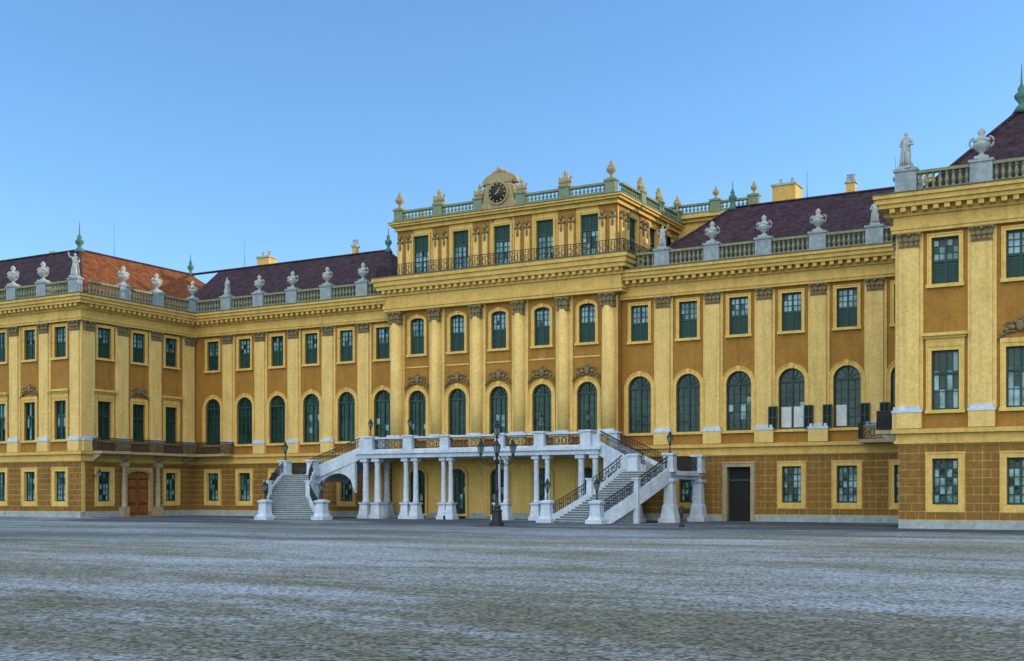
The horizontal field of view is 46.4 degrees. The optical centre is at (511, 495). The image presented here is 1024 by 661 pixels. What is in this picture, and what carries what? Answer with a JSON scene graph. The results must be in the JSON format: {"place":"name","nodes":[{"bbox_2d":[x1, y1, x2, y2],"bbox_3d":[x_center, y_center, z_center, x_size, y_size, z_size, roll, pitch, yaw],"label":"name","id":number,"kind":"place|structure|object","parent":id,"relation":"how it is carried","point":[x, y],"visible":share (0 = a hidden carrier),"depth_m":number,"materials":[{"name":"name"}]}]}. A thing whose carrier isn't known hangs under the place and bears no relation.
{"place":"outdoors","nodes":[
{"label":"outdoors","id":0,"kind":"place"},
{"bbox_2d":[82,515,897,527],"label":"asphalt forecourt","id":1,"kind":"structure","parent":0,"point":[777,524],"depth_m":87.81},
{"bbox_2d":[254,429,709,523],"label":"double staircase","id":2,"kind":"structure","parent":1,"relation":"on","point":[632,480],"depth_m":96.26,"materials":[{"name":"stone"}]},
{"bbox_2d":[262,480,267,498],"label":"terrace lantern","id":3,"kind":"object","parent":2,"relation":"on","point":[265,485],"visible":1,"depth_m":98.28,"materials":[{"name":"metal"}]},
{"bbox_2d":[283,441,287,459],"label":"terrace lantern","id":4,"kind":"object","parent":2,"relation":"on","point":[285,447],"visible":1,"depth_m":105.05,"materials":[{"name":"metal"}]},
{"bbox_2d":[319,480,324,498],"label":"terrace lantern","id":5,"kind":"object","parent":2,"relation":"on","point":[321,485],"visible":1,"depth_m":97.26,"materials":[{"name":"metal"}]},
{"bbox_2d":[368,418,372,435],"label":"terrace lantern","id":6,"kind":"object","parent":2,"relation":"on","point":[370,423],"visible":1,"depth_m":103.09,"materials":[{"name":"metal"}]},
{"bbox_2d":[407,417,412,434],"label":"terrace lantern","id":7,"kind":"object","parent":2,"relation":"on","point":[409,421],"visible":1,"depth_m":101.08,"materials":[{"name":"metal"}]},
{"bbox_2d":[538,412,543,430],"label":"terrace lantern","id":8,"kind":"object","parent":2,"relation":"on","point":[541,416],"visible":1,"depth_m":94.87,"materials":[{"name":"metal"}]},
{"bbox_2d":[544,478,549,499],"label":"terrace lantern","id":9,"kind":"object","parent":2,"relation":"on","point":[547,484],"visible":1,"depth_m":87.02,"materials":[{"name":"metal"}]},
{"bbox_2d":[585,410,589,429],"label":"terrace lantern","id":10,"kind":"object","parent":2,"relation":"on","point":[587,415],"visible":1,"depth_m":92.84,"materials":[{"name":"metal"}]},
{"bbox_2d":[593,478,599,499],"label":"terrace lantern","id":11,"kind":"object","parent":2,"relation":"on","point":[596,483],"visible":1,"depth_m":83.40,"materials":[{"name":"metal"}]},
{"bbox_2d":[667,431,672,452],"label":"terrace lantern","id":12,"kind":"object","parent":2,"relation":"on","point":[669,437],"visible":1,"depth_m":87.23,"materials":[{"name":"metal"}]},
{"bbox_2d":[0,516,1023,660],"bbox_3d":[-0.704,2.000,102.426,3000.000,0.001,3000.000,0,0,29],"label":"ground","id":13,"kind":"structure","parent":0,"point":[113,591],"depth_m":24.09,"materials":[{"name":"grey gravel"}]},
{"bbox_2d":[0,64,1023,529],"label":"baroque palace","id":14,"kind":"structure","parent":13,"relation":"on","point":[848,362],"depth_m":98.65,"materials":[{"name":"paint"}]},
{"bbox_2d":[7,266,18,285],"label":"stone urn","id":15,"kind":"object","parent":14,"relation":"on","point":[13,275],"visible":1,"depth_m":111.62,"materials":[{"name":"white stone"}]},
{"bbox_2d":[37,261,49,281],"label":"stone urn","id":16,"kind":"object","parent":14,"relation":"on","point":[43,271],"visible":1,"depth_m":109.57,"materials":[{"name":"white stone"}]},
{"bbox_2d":[68,252,80,276],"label":"stone statue","id":17,"kind":"object","parent":14,"relation":"on","point":[75,271],"visible":1,"depth_m":107.55,"materials":[{"name":"white stone"}]},
{"bbox_2d":[93,468,101,477],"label":"wall lantern","id":18,"kind":"object","parent":14,"relation":"attached to","point":[99,472],"depth_m":108.31,"materials":[{"name":"metal"}]},
{"bbox_2d":[118,266,128,284],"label":"stone urn","id":19,"kind":"object","parent":14,"relation":"on","point":[123,275],"visible":1,"depth_m":111.40,"materials":[{"name":"white stone"}]},
{"bbox_2d":[128,471,149,515],"bbox_3d":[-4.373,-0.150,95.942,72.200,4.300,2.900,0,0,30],"label":"door wood","id":20,"kind":"structure","parent":14,"relation":"in","point":[140,494],"depth_m":113.65,"materials":[{"name":"brown wood"}]},
{"bbox_2d":[151,273,161,291],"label":"stone urn","id":21,"kind":"object","parent":14,"relation":"on","point":[156,281],"visible":1,"depth_m":115.01,"materials":[{"name":"white stone"}]},
{"bbox_2d":[187,281,197,298],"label":"stone urn","id":22,"kind":"object","parent":14,"relation":"on","point":[192,290],"visible":1,"depth_m":119.17,"materials":[{"name":"white stone"}]},
{"bbox_2d":[222,278,230,295],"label":"stone statue","id":23,"kind":"object","parent":14,"relation":"on","point":[227,288],"visible":1,"depth_m":117.45,"materials":[{"name":"white stone"}]},
{"bbox_2d":[254,275,264,291],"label":"stone urn","id":24,"kind":"object","parent":14,"relation":"on","point":[259,283],"visible":1,"depth_m":115.33,"materials":[{"name":"white stone"}]},
{"bbox_2d":[287,271,298,288],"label":"stone urn","id":25,"kind":"object","parent":14,"relation":"on","point":[292,279],"visible":1,"depth_m":113.30,"materials":[{"name":"white stone"}]},
{"bbox_2d":[322,267,331,284],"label":"stone urn","id":26,"kind":"object","parent":14,"relation":"on","point":[327,275],"visible":1,"depth_m":111.24,"materials":[{"name":"white stone"}]},
{"bbox_2d":[358,263,368,280],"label":"stone urn","id":27,"kind":"object","parent":14,"relation":"on","point":[363,271],"visible":1,"depth_m":109.19,"materials":[{"name":"white stone"}]},
{"bbox_2d":[395,192,403,208],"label":"trophy urn","id":28,"kind":"object","parent":14,"relation":"on","point":[399,200],"visible":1,"depth_m":106.80,"materials":[{"name":"stone"}]},
{"bbox_2d":[433,189,445,203],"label":"trophy sculpture","id":29,"kind":"object","parent":14,"relation":"on","point":[438,198],"visible":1,"depth_m":104.72,"materials":[{"name":"stone"}]},
{"bbox_2d":[474,184,484,197],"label":"trophy sculpture","id":30,"kind":"object","parent":14,"relation":"on","point":[479,193],"visible":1,"depth_m":102.70,"materials":[{"name":"stone"}]},
{"bbox_2d":[1,232,1023,516],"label":"window glass","id":31,"kind":"structure","parent":14,"relation":"in","point":[955,241],"depth_m":97.73,"materials":[{"name":"teal glass"}]},
{"bbox_2d":[515,178,527,191],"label":"trophy sculpture","id":32,"kind":"object","parent":14,"relation":"on","point":[521,186],"visible":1,"depth_m":100.67,"materials":[{"name":"stone"}]},
{"bbox_2d":[558,170,571,185],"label":"trophy sculpture","id":33,"kind":"object","parent":14,"relation":"on","point":[565,180],"visible":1,"depth_m":98.60,"materials":[{"name":"stone"}]},
{"bbox_2d":[606,160,615,178],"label":"trophy urn","id":34,"kind":"object","parent":14,"relation":"on","point":[611,169],"visible":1,"depth_m":96.56,"materials":[{"name":"stone"}]},
{"bbox_2d":[637,176,645,190],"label":"trophy sculpture","id":35,"kind":"object","parent":14,"relation":"on","point":[640,184],"visible":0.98,"depth_m":100.24,"materials":[{"name":"stone"}]},
{"bbox_2d":[655,187,663,200],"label":"trophy sculpture","id":36,"kind":"object","parent":14,"relation":"on","point":[659,196],"visible":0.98,"depth_m":103.71,"materials":[{"name":"stone"}]},
{"bbox_2d":[657,224,668,247],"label":"stone statue","id":37,"kind":"object","parent":14,"relation":"on","point":[662,239],"visible":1,"depth_m":94.76,"materials":[{"name":"white stone"}]},
{"bbox_2d":[673,195,681,210],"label":"trophy urn","id":38,"kind":"object","parent":14,"relation":"on","point":[677,202],"visible":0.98,"depth_m":107.52,"materials":[{"name":"stone"}]},
{"bbox_2d":[705,221,719,242],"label":"stone urn","id":39,"kind":"object","parent":14,"relation":"on","point":[712,232],"visible":1,"depth_m":92.68,"materials":[{"name":"white stone"}]},
{"bbox_2d":[712,186,718,198],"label":"trophy urn","id":40,"kind":"object","parent":14,"relation":"on","point":[715,192],"visible":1,"depth_m":106.17,"materials":[{"name":"stone"}]},
{"bbox_2d":[751,181,757,193],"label":"trophy urn","id":41,"kind":"object","parent":14,"relation":"on","point":[754,186],"visible":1,"depth_m":104.45,"materials":[{"name":"stone"}]},
{"bbox_2d":[756,215,771,236],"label":"stone urn","id":42,"kind":"object","parent":14,"relation":"on","point":[764,227],"visible":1,"depth_m":90.64,"materials":[{"name":"white stone"}]},
{"bbox_2d":[810,208,826,230],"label":"stone urn","id":43,"kind":"object","parent":14,"relation":"on","point":[818,221],"visible":1,"depth_m":88.60,"materials":[{"name":"white stone"}]},
{"bbox_2d":[870,202,879,224],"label":"stone statue","id":44,"kind":"object","parent":14,"relation":"on","point":[874,215],"visible":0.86,"depth_m":86.61,"materials":[{"name":"white stone"}]},
{"bbox_2d":[896,132,915,168],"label":"stone statue","id":45,"kind":"object","parent":14,"relation":"on","point":[906,152],"visible":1,"depth_m":71.75,"materials":[{"name":"white stone"}]},
{"bbox_2d":[969,128,994,158],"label":"stone urn","id":46,"kind":"object","parent":14,"relation":"on","point":[982,144],"visible":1,"depth_m":69.62,"materials":[{"name":"white stone"}]},
{"bbox_2d":[0,517,1023,534],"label":"asphalt carriageway","id":47,"kind":"structure","parent":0,"point":[801,529],"depth_m":76.53,"materials":[{"name":"grey asphalt"}]},
{"bbox_2d":[477,421,516,525],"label":"street lamp","id":48,"kind":"object","parent":47,"relation":"on","point":[496,515],"visible":1,"depth_m":77.62,"materials":[{"name":"metal"}]},
{"bbox_2d":[678,505,684,526],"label":"bollard","id":49,"kind":"object","parent":47,"relation":"on","point":[681,512],"visible":0.95,"depth_m":74.88,"materials":[{"name":"metal"}]},
{"bbox_2d":[0,0,1023,283],"label":"sky","id":50,"kind":"structure","parent":0,"point":[171,131],"materials":[{"name":"blue"}]},
{"bbox_2d":[918,176,924,187],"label":"stone urn","id":51,"kind":"object","parent":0,"point":[923,181],"visible":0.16,"depth_m":80.05,"materials":[{"name":"white stone"}]}
]}

